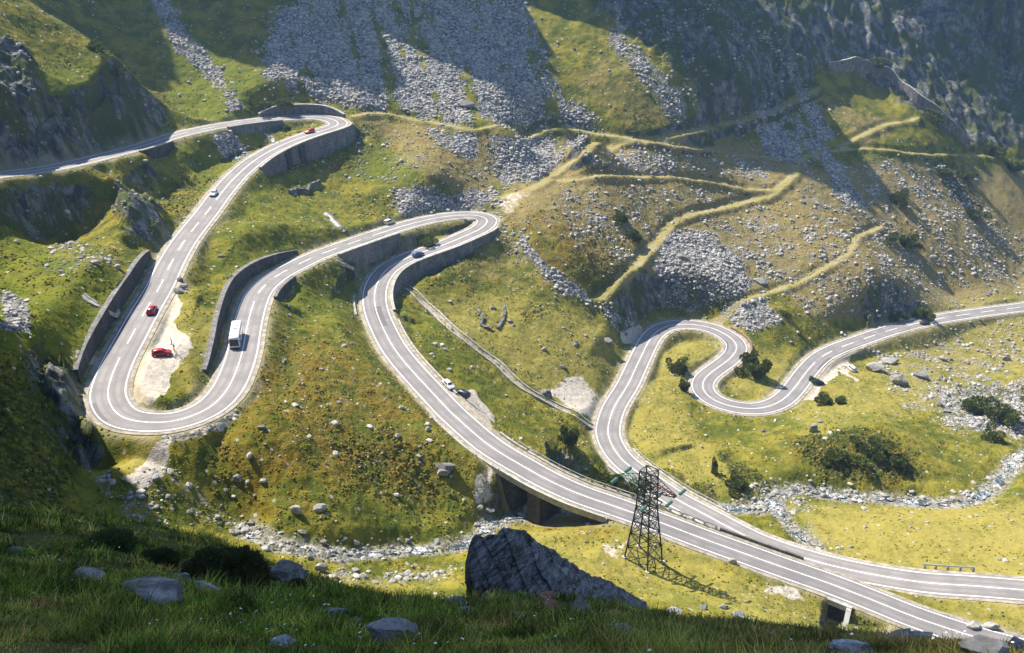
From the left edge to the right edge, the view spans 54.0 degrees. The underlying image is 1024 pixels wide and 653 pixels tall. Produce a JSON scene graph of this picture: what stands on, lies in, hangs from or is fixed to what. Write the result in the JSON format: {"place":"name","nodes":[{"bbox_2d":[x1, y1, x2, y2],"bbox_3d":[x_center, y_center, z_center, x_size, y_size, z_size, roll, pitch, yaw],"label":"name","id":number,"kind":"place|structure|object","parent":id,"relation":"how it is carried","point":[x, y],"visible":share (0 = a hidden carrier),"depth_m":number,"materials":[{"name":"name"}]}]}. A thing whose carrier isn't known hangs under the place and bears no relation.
{"place":"outdoors","nodes":[
{"label":"outdoors","id":0,"kind":"place"},
{"bbox_2d":[246,511,557,557],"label":"stream water","id":1,"kind":"structure","parent":0,"point":[462,544],"depth_m":193.62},
{"bbox_2d":[0,0,1023,652],"bbox_3d":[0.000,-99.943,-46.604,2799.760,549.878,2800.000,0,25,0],"label":"terrain","id":2,"kind":"structure","parent":0,"point":[960,62],"depth_m":313.66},
{"bbox_2d":[72,567,104,578],"bbox_3d":[-16.092,9.437,38.126,1.450,0.473,1.021,4,15,7],"label":"boulder","id":3,"kind":"object","parent":2,"relation":"on","point":[97,572],"visible":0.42,"depth_m":38.13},
{"bbox_2d":[86,38,105,50],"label":"shrub","id":4,"kind":"object","parent":2,"relation":"on","point":[96,45],"visible":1,"depth_m":310.14,"materials":[{"name":"green plant"}]},
{"bbox_2d":[81,293,119,317],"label":"drain channel","id":5,"kind":"object","parent":2,"relation":"on","point":[90,300],"visible":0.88,"depth_m":221.27,"materials":[{"name":"concrete"}]},
{"bbox_2d":[73,250,151,382],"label":"retaining wall","id":6,"kind":"structure","parent":2,"relation":"on","point":[104,319],"depth_m":222.11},
{"bbox_2d":[84,526,140,552],"bbox_3d":[-19.588,10.490,48.848,2.869,0.884,2.788,22,33,39],"label":"bush","id":7,"kind":"object","parent":2,"relation":"on","point":[114,535],"visible":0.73,"depth_m":48.87,"materials":[{"name":"green plant"}]},
{"bbox_2d":[109,67,126,77],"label":"shrub","id":8,"kind":"object","parent":2,"relation":"on","point":[121,71],"visible":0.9,"depth_m":310.96,"materials":[{"name":"green plant"}]},
{"bbox_2d":[120,576,183,603],"bbox_3d":[-10.022,7.415,28.115,1.976,0.636,1.461,12,17,24],"label":"boulder","id":9,"kind":"object","parent":2,"relation":"on","point":[167,588],"visible":0.56,"depth_m":27.91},
{"bbox_2d":[139,140,174,158],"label":"retaining wall","id":10,"kind":"structure","parent":2,"relation":"on","point":[161,150],"depth_m":309.42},
{"bbox_2d":[140,546,180,568],"bbox_3d":[-16.810,11.023,47.397,2.308,0.874,2.274,-16,30,-31],"label":"bush","id":11,"kind":"object","parent":2,"relation":"on","point":[166,555],"visible":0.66,"depth_m":47.32,"materials":[{"name":"green plant"}]},
{"bbox_2d":[151,348,171,356],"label":"parked car","id":12,"kind":"object","parent":2,"relation":"on","point":[155,352],"visible":1,"depth_m":207.32,"materials":[{"name":"red paint"}]},
{"bbox_2d":[171,572,190,581],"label":"stone","id":13,"kind":"object","parent":2,"relation":"on","point":[187,578],"visible":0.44,"depth_m":42.52,"materials":[{"name":"stone"}]},
{"bbox_2d":[195,581,219,592],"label":"boulder","id":14,"kind":"object","parent":2,"relation":"on","point":[202,584],"visible":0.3,"depth_m":34.22,"materials":[{"name":"stone"}]},
{"bbox_2d":[179,544,273,589],"bbox_3d":[-13.114,11.059,45.029,4.720,1.990,4.649,-10,27,-20],"label":"bush","id":15,"kind":"object","parent":2,"relation":"on","point":[243,561],"visible":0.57,"depth_m":44.86,"materials":[{"name":"green plant"}]},
{"bbox_2d":[201,250,297,374],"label":"retaining wall","id":16,"kind":"structure","parent":2,"relation":"on","point":[239,279],"depth_m":249.27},
{"bbox_2d":[227,119,282,132],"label":"retaining wall","id":17,"kind":"structure","parent":2,"relation":"on","point":[262,126],"depth_m":356.19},
{"bbox_2d":[248,98,271,107],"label":"shrub","id":18,"kind":"object","parent":2,"relation":"on","point":[259,103],"visible":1,"depth_m":367.83,"materials":[{"name":"green plant"}]},
{"bbox_2d":[269,634,296,647],"bbox_3d":[-3.462,4.803,15.208,0.426,0.242,0.214,-18,31,-34],"label":"boulder","id":19,"kind":"object","parent":2,"relation":"on","point":[285,636],"visible":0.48,"depth_m":15.18,"materials":[{"name":"stone"}]},
{"bbox_2d":[272,96,294,108],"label":"shrub","id":20,"kind":"object","parent":2,"relation":"on","point":[283,102],"visible":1,"depth_m":370.48,"materials":[{"name":"green plant"}]},
{"bbox_2d":[273,275,295,300],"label":"retaining wall","id":21,"kind":"structure","parent":2,"relation":"on","point":[283,290],"depth_m":262.63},
{"bbox_2d":[269,559,307,582],"bbox_3d":[-12.501,13.517,54.831,2.312,1.443,1.339,6,26,13],"label":"boulder","id":22,"kind":"object","parent":2,"relation":"on","point":[282,569],"visible":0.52,"depth_m":54.53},
{"bbox_2d":[289,505,302,513],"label":"boulder","id":23,"kind":"object","parent":2,"relation":"on","point":[295,509],"visible":1,"depth_m":181.66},
{"bbox_2d":[286,578,308,588],"bbox_3d":[-11.142,13.378,51.758,1.438,0.660,1.416,-4,25,-8],"label":"bush","id":24,"kind":"object","parent":2,"relation":"on","point":[303,583],"visible":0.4,"depth_m":51.81,"materials":[{"name":"green plant"}]},
{"bbox_2d":[258,104,344,116],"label":"retaining wall","id":25,"kind":"structure","parent":2,"relation":"on","point":[303,109],"depth_m":375.59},
{"bbox_2d":[288,179,320,194],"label":"ruined wall","id":26,"kind":"structure","parent":2,"relation":"on","point":[311,185],"depth_m":332.35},
{"bbox_2d":[259,122,354,175],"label":"retaining wall","id":27,"kind":"structure","parent":2,"relation":"on","point":[313,148],"depth_m":349.24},
{"bbox_2d":[313,503,326,511],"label":"boulder","id":28,"kind":"object","parent":2,"relation":"on","point":[319,507],"visible":1,"depth_m":184.50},
{"bbox_2d":[314,563,327,571],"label":"boulder","id":29,"kind":"object","parent":2,"relation":"on","point":[322,567],"visible":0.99,"depth_m":172.28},
{"bbox_2d":[323,212,346,231],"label":"drain channel","id":30,"kind":"object","parent":2,"relation":"on","point":[337,224],"visible":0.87,"depth_m":315.42,"materials":[{"name":"concrete"}]},
{"bbox_2d":[322,607,348,618],"bbox_3d":[-5.002,8.142,28.549,0.805,0.439,0.458,-9,33,-1],"label":"boulder","id":31,"kind":"object","parent":2,"relation":"on","point":[343,611],"visible":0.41,"depth_m":28.39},
{"bbox_2d":[337,232,400,264],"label":"retaining wall","id":32,"kind":"structure","parent":2,"relation":"on","point":[372,251],"depth_m":306.14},
{"bbox_2d":[365,617,418,644],"bbox_3d":[-1.994,5.189,16.796,0.901,0.619,0.536,-4,28,-1],"label":"boulder","id":33,"kind":"object","parent":2,"relation":"on","point":[383,626],"visible":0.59,"depth_m":16.66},
{"bbox_2d":[397,319,456,394],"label":"parapet","id":34,"kind":"structure","parent":2,"relation":"on","point":[423,358],"depth_m":258.85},
{"bbox_2d":[416,233,438,247],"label":"shrub","id":35,"kind":"object","parent":2,"relation":"on","point":[427,241],"visible":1,"depth_m":322.55,"materials":[{"name":"green plant"}]},
{"bbox_2d":[437,468,449,475],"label":"boulder","id":36,"kind":"object","parent":2,"relation":"on","point":[441,472],"visible":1,"depth_m":212.95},
{"bbox_2d":[390,226,498,311],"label":"retaining wall","id":37,"kind":"structure","parent":2,"relation":"on","point":[416,270],"depth_m":315.19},
{"bbox_2d":[435,463,455,471],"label":"boulder","id":38,"kind":"object","parent":2,"relation":"on","point":[450,467],"visible":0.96,"depth_m":213.39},
{"bbox_2d":[455,389,470,398],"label":"parked car","id":39,"kind":"object","parent":2,"relation":"on","point":[464,394],"visible":0.89,"depth_m":244.88,"materials":[{"name":"blue paint"}]},
{"bbox_2d":[433,418,498,473],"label":"parapet","id":40,"kind":"structure","parent":2,"relation":"on","point":[493,467],"depth_m":222.61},
{"bbox_2d":[457,99,474,107],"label":"boulder","id":41,"kind":"object","parent":2,"relation":"on","point":[465,103],"visible":1,"depth_m":383.66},
{"bbox_2d":[476,308,491,330],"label":"ruined wall","id":42,"kind":"structure","parent":2,"relation":"on","point":[478,310],"depth_m":300.60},
{"bbox_2d":[403,286,592,428],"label":"stone flume","id":43,"kind":"object","parent":2,"relation":"on","point":[508,373],"visible":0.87,"depth_m":285.78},
{"bbox_2d":[496,304,505,329],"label":"ruined wall","id":44,"kind":"structure","parent":2,"relation":"on","point":[502,319],"depth_m":304.90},
{"bbox_2d":[0,497,1023,652],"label":"foreground grass","id":45,"kind":"structure","parent":2,"relation":"on","point":[441,621],"depth_m":21.33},
{"bbox_2d":[0,0,1023,619],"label":"scree","id":46,"kind":"structure","parent":2,"relation":"on","point":[442,82],"depth_m":381.49,"materials":[{"name":"stone"}]},
{"bbox_2d":[0,0,1023,634],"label":"turf tussocks","id":47,"kind":"object","parent":2,"relation":"on","point":[14,496],"visible":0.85,"depth_m":259.19,"materials":[{"name":"green plant"}]},
{"bbox_2d":[10,540,1013,650],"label":"wild flowers","id":48,"kind":"object","parent":2,"relation":"on","point":[957,632],"visible":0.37,"depth_m":15.52,"materials":[{"name":"white plant"}]},
{"bbox_2d":[499,432,526,449],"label":"parapet","id":49,"kind":"structure","parent":2,"relation":"on","point":[509,439],"depth_m":226.60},
{"bbox_2d":[541,389,551,397],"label":"boulder","id":50,"kind":"object","parent":2,"relation":"on","point":[546,393],"visible":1,"depth_m":282.85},
{"bbox_2d":[541,596,557,606],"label":"stone","id":51,"kind":"object","parent":2,"relation":"on","point":[544,600],"visible":0.69,"depth_m":52.16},
{"bbox_2d":[465,527,646,610],"bbox_3d":[2.679,17.681,59.951,10.900,12.650,9.685,0,25,0],"label":"rock outcrop","id":52,"kind":"object","parent":2,"relation":"on","point":[504,559],"visible":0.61,"depth_m":56.91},
{"bbox_2d":[557,425,579,445],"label":"shrub","id":53,"kind":"object","parent":2,"relation":"on","point":[571,436],"visible":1,"depth_m":258.87,"materials":[{"name":"green plant"}]},
{"bbox_2d":[498,441,641,524],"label":"road bridge","id":54,"kind":"structure","parent":2,"relation":"on","point":[542,507],"depth_m":215.77,"materials":[{"name":"concrete"}]},
{"bbox_2d":[573,597,592,610],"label":"boulder","id":55,"kind":"object","parent":2,"relation":"on","point":[580,600],"visible":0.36,"depth_m":50.89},
{"bbox_2d":[593,471,624,486],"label":"shrub","id":56,"kind":"object","parent":2,"relation":"on","point":[608,476],"visible":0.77,"depth_m":255.47,"materials":[{"name":"green plant"}]},
{"bbox_2d":[612,210,628,225],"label":"shrub","id":57,"kind":"object","parent":2,"relation":"on","point":[620,216],"visible":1,"depth_m":357.90,"materials":[{"name":"green plant"}]},
{"bbox_2d":[617,478,649,497],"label":"shrub","id":58,"kind":"object","parent":2,"relation":"on","point":[631,488],"visible":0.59,"depth_m":251.10,"materials":[{"name":"green plant"}]},
{"bbox_2d":[626,228,642,240],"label":"shrub","id":59,"kind":"object","parent":2,"relation":"on","point":[633,234],"visible":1,"depth_m":353.92,"materials":[{"name":"green plant"}]},
{"bbox_2d":[610,465,685,573],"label":"pylon","id":60,"kind":"object","parent":2,"relation":"on","point":[644,503],"visible":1,"depth_m":191.07,"materials":[{"name":"metal"}]},
{"bbox_2d":[607,446,726,514],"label":"road bridge","id":61,"kind":"structure","parent":2,"relation":"on","point":[611,470],"depth_m":253.26,"materials":[{"name":"concrete"}]},
{"bbox_2d":[665,358,686,372],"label":"shrub","id":62,"kind":"object","parent":2,"relation":"on","point":[677,365],"visible":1,"depth_m":315.91,"materials":[{"name":"green plant"}]},
{"bbox_2d":[678,378,690,390],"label":"shrub","id":63,"kind":"object","parent":2,"relation":"on","point":[684,385],"visible":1,"depth_m":305.07,"materials":[{"name":"green plant"}]},
{"bbox_2d":[711,456,717,474],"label":"shrub","id":64,"kind":"object","parent":2,"relation":"on","point":[714,470],"visible":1,"depth_m":258.35,"materials":[{"name":"green plant"}]},
{"bbox_2d":[724,471,748,497],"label":"shrub","id":65,"kind":"object","parent":2,"relation":"on","point":[738,482],"visible":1,"depth_m":252.64,"materials":[{"name":"green plant"}]},
{"bbox_2d":[730,327,751,353],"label":"parapet","id":66,"kind":"structure","parent":2,"relation":"on","point":[743,335],"depth_m":338.52,"materials":[{"name":"stone"}]},
{"bbox_2d":[739,349,759,363],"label":"shrub","id":67,"kind":"object","parent":2,"relation":"on","point":[749,357],"visible":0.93,"depth_m":322.78,"materials":[{"name":"green plant"}]},
{"bbox_2d":[734,358,772,379],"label":"shrub","id":68,"kind":"object","parent":2,"relation":"on","point":[756,371],"visible":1,"depth_m":316.76,"materials":[{"name":"green plant"}]},
{"bbox_2d":[720,527,803,559],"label":"parapet","id":69,"kind":"structure","parent":2,"relation":"on","point":[781,550],"depth_m":207.54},
{"bbox_2d":[814,391,832,406],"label":"shrub","id":70,"kind":"object","parent":2,"relation":"on","point":[826,398],"visible":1,"depth_m":304.73,"materials":[{"name":"green plant"}]},
{"bbox_2d":[827,597,851,628],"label":"culvert","id":71,"kind":"object","parent":2,"relation":"on","point":[836,608],"visible":0.86,"depth_m":195.73,"materials":[{"name":"concrete"}]},
{"bbox_2d":[834,395,846,404],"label":"shrub","id":72,"kind":"object","parent":2,"relation":"on","point":[838,400],"visible":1,"depth_m":304.32,"materials":[{"name":"green plant"}]},
{"bbox_2d":[819,446,868,467],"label":"shrub","id":73,"kind":"object","parent":2,"relation":"on","point":[832,452],"visible":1,"depth_m":264.55,"materials":[{"name":"green plant"}]},
{"bbox_2d":[829,639,872,652],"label":"boulder","id":74,"kind":"object","parent":2,"relation":"on","point":[849,643],"visible":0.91,"depth_m":14.06,"materials":[{"name":"stone"}]},
{"bbox_2d":[849,435,897,461],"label":"shrub","id":75,"kind":"object","parent":2,"relation":"on","point":[879,447],"visible":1,"depth_m":267.19,"materials":[{"name":"green plant"}]},
{"bbox_2d":[866,362,884,371],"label":"boulder","id":76,"kind":"object","parent":2,"relation":"on","point":[874,366],"visible":1,"depth_m":334.44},
{"bbox_2d":[868,53,889,68],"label":"shrub","id":77,"kind":"object","parent":2,"relation":"on","point":[879,61],"visible":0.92,"depth_m":458.54,"materials":[{"name":"green plant"}]},
{"bbox_2d":[881,357,898,363],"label":"boulder","id":78,"kind":"object","parent":2,"relation":"on","point":[887,360],"visible":1,"depth_m":343.76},
{"bbox_2d":[882,231,898,244],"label":"shrub","id":79,"kind":"object","parent":2,"relation":"on","point":[891,238],"visible":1,"depth_m":396.24,"materials":[{"name":"green plant"}]},
{"bbox_2d":[882,453,909,469],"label":"shrub","id":80,"kind":"object","parent":2,"relation":"on","point":[900,461],"visible":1,"depth_m":264.24,"materials":[{"name":"green plant"}]},
{"bbox_2d":[888,311,908,321],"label":"shrub","id":81,"kind":"object","parent":2,"relation":"on","point":[897,316],"visible":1,"depth_m":371.27,"materials":[{"name":"green plant"}]},
{"bbox_2d":[827,56,970,150],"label":"stone wall","id":82,"kind":"structure","parent":2,"relation":"on","point":[907,91],"depth_m":454.20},
{"bbox_2d":[890,374,908,385],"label":"boulder","id":83,"kind":"object","parent":2,"relation":"on","point":[899,379],"visible":1,"depth_m":324.32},
{"bbox_2d":[890,187,909,206],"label":"shrub","id":84,"kind":"object","parent":2,"relation":"on","point":[900,197],"visible":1,"depth_m":410.14,"materials":[{"name":"green plant"}]},
{"bbox_2d":[888,628,912,640],"bbox_3d":[17.917,14.390,46.218,1.383,0.612,1.136,-16,19,-9],"label":"boulder","id":85,"kind":"object","parent":2,"relation":"on","point":[904,631],"visible":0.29,"depth_m":46.29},
{"bbox_2d":[898,234,923,248],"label":"shrub","id":86,"kind":"object","parent":2,"relation":"on","point":[907,241],"visible":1,"depth_m":398.42,"materials":[{"name":"green plant"}]},
{"bbox_2d":[913,370,927,379],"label":"boulder","id":87,"kind":"object","parent":2,"relation":"on","point":[921,374],"visible":1,"depth_m":333.54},
{"bbox_2d":[912,630,932,637],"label":"boulder","id":88,"kind":"object","parent":2,"relation":"on","point":[918,633],"visible":0.43,"depth_m":54.19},
{"bbox_2d":[912,307,935,320],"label":"shrub","id":89,"kind":"object","parent":2,"relation":"on","point":[924,313],"visible":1,"depth_m":375.14,"materials":[{"name":"green plant"}]},
{"bbox_2d":[922,107,943,122],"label":"shrub","id":90,"kind":"object","parent":2,"relation":"on","point":[931,114],"visible":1,"depth_m":446.38,"materials":[{"name":"green plant"}]},
{"bbox_2d":[936,167,953,175],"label":"shrub","id":91,"kind":"object","parent":2,"relation":"on","point":[947,172],"visible":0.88,"depth_m":433.93,"materials":[{"name":"green plant"}]},
{"bbox_2d":[922,564,975,571],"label":"guardrail","id":92,"kind":"object","parent":2,"relation":"on","point":[960,567],"visible":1,"depth_m":212.82,"materials":[{"name":"metal"}]},
{"bbox_2d":[956,169,978,178],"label":"shrub","id":93,"kind":"object","parent":2,"relation":"on","point":[965,174],"visible":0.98,"depth_m":439.68,"materials":[{"name":"green plant"}]},
{"bbox_2d":[966,620,979,629],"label":"boulder","id":94,"kind":"object","parent":2,"relation":"on","point":[974,625],"visible":1,"depth_m":193.97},
{"bbox_2d":[960,395,988,414],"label":"shrub","id":95,"kind":"object","parent":2,"relation":"on","point":[970,404],"visible":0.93,"depth_m":307.41,"materials":[{"name":"green plant"}]},
{"bbox_2d":[965,207,992,219],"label":"shrub","id":96,"kind":"object","parent":2,"relation":"on","point":[974,214],"visible":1,"depth_m":429.78,"materials":[{"name":"green plant"}]},
{"bbox_2d":[958,635,1009,652],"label":"boulder","id":97,"kind":"object","parent":2,"relation":"on","point":[977,643],"visible":0.97,"depth_m":12.66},
{"bbox_2d":[983,622,999,629],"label":"boulder","id":98,"kind":"object","parent":2,"relation":"on","point":[991,625],"visible":1,"depth_m":194.32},
{"bbox_2d":[980,423,1007,444],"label":"shrub","id":99,"kind":"object","parent":2,"relation":"on","point":[989,436],"visible":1,"depth_m":288.66,"materials":[{"name":"green plant"}]},
{"bbox_2d":[982,141,1007,156],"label":"shrub","id":100,"kind":"object","parent":2,"relation":"on","point":[995,149],"visible":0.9,"depth_m":460.80,"materials":[{"name":"green plant"}]},
{"bbox_2d":[983,395,1020,426],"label":"shrub","id":101,"kind":"object","parent":2,"relation":"on","point":[1010,415],"visible":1,"depth_m":300.72,"materials":[{"name":"green plant"}]},
{"bbox_2d":[1003,158,1023,171],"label":"shrub","id":102,"kind":"object","parent":2,"relation":"on","point":[1018,165],"visible":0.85,"depth_m":464.37,"materials":[{"name":"green plant"}]},
{"bbox_2d":[1008,636,1023,651],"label":"boulder","id":103,"kind":"object","parent":2,"relation":"on","point":[1018,641],"visible":0.57,"depth_m":36.34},
{"bbox_2d":[0,114,1023,642],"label":"road","id":104,"kind":"structure","parent":0,"point":[446,408],"depth_m":223.52,"materials":[{"name":"asphalt"}]},
{"bbox_2d":[146,305,157,314],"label":"car","id":105,"kind":"object","parent":104,"relation":"on","point":[150,310],"visible":1,"depth_m":227.81,"materials":[{"name":"red paint"}]},
{"bbox_2d":[227,320,242,348],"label":"coach","id":106,"kind":"object","parent":104,"relation":"on","point":[235,334],"visible":1,"depth_m":223.92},
{"bbox_2d":[2,115,1022,638],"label":"road markings","id":107,"kind":"object","parent":104,"relation":"on","point":[412,387],"visible":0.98,"depth_m":222.52,"materials":[{"name":"paint"}]},
{"bbox_2d":[0,114,1023,636],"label":"road shoulder","id":108,"kind":"object","parent":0,"point":[136,404],"visible":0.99,"depth_m":222.18},
{"bbox_2d":[442,379,454,389],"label":"parked car","id":109,"kind":"object","parent":108,"relation":"on","point":[448,384],"visible":1,"depth_m":244.97,"materials":[{"name":"silver metal"}]},
{"bbox_2d":[634,496,717,529],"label":"guardrail","id":110,"kind":"object","parent":108,"relation":"on","point":[693,518],"visible":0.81,"depth_m":211.13,"materials":[{"name":"metal"}]},
{"bbox_2d":[774,503,812,545],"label":"stream water","id":111,"kind":"structure","parent":0,"point":[782,514],"depth_m":241.29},
{"bbox_2d":[591,301,1023,604],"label":"road shoulder","id":112,"kind":"object","parent":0,"point":[607,462],"visible":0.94,"depth_m":299.18},
{"bbox_2d":[594,302,1023,601],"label":"road","id":113,"kind":"structure","parent":0,"point":[820,360],"depth_m":295.23,"materials":[{"name":"asphalt"}]},
{"bbox_2d":[596,303,1023,599],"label":"road markings","id":114,"kind":"object","parent":113,"relation":"on","point":[774,411],"visible":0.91,"depth_m":294.11,"materials":[{"name":"paint"}]},
{"bbox_2d":[723,453,1023,512],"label":"stream water","id":115,"kind":"structure","parent":0,"point":[983,494],"depth_m":258.00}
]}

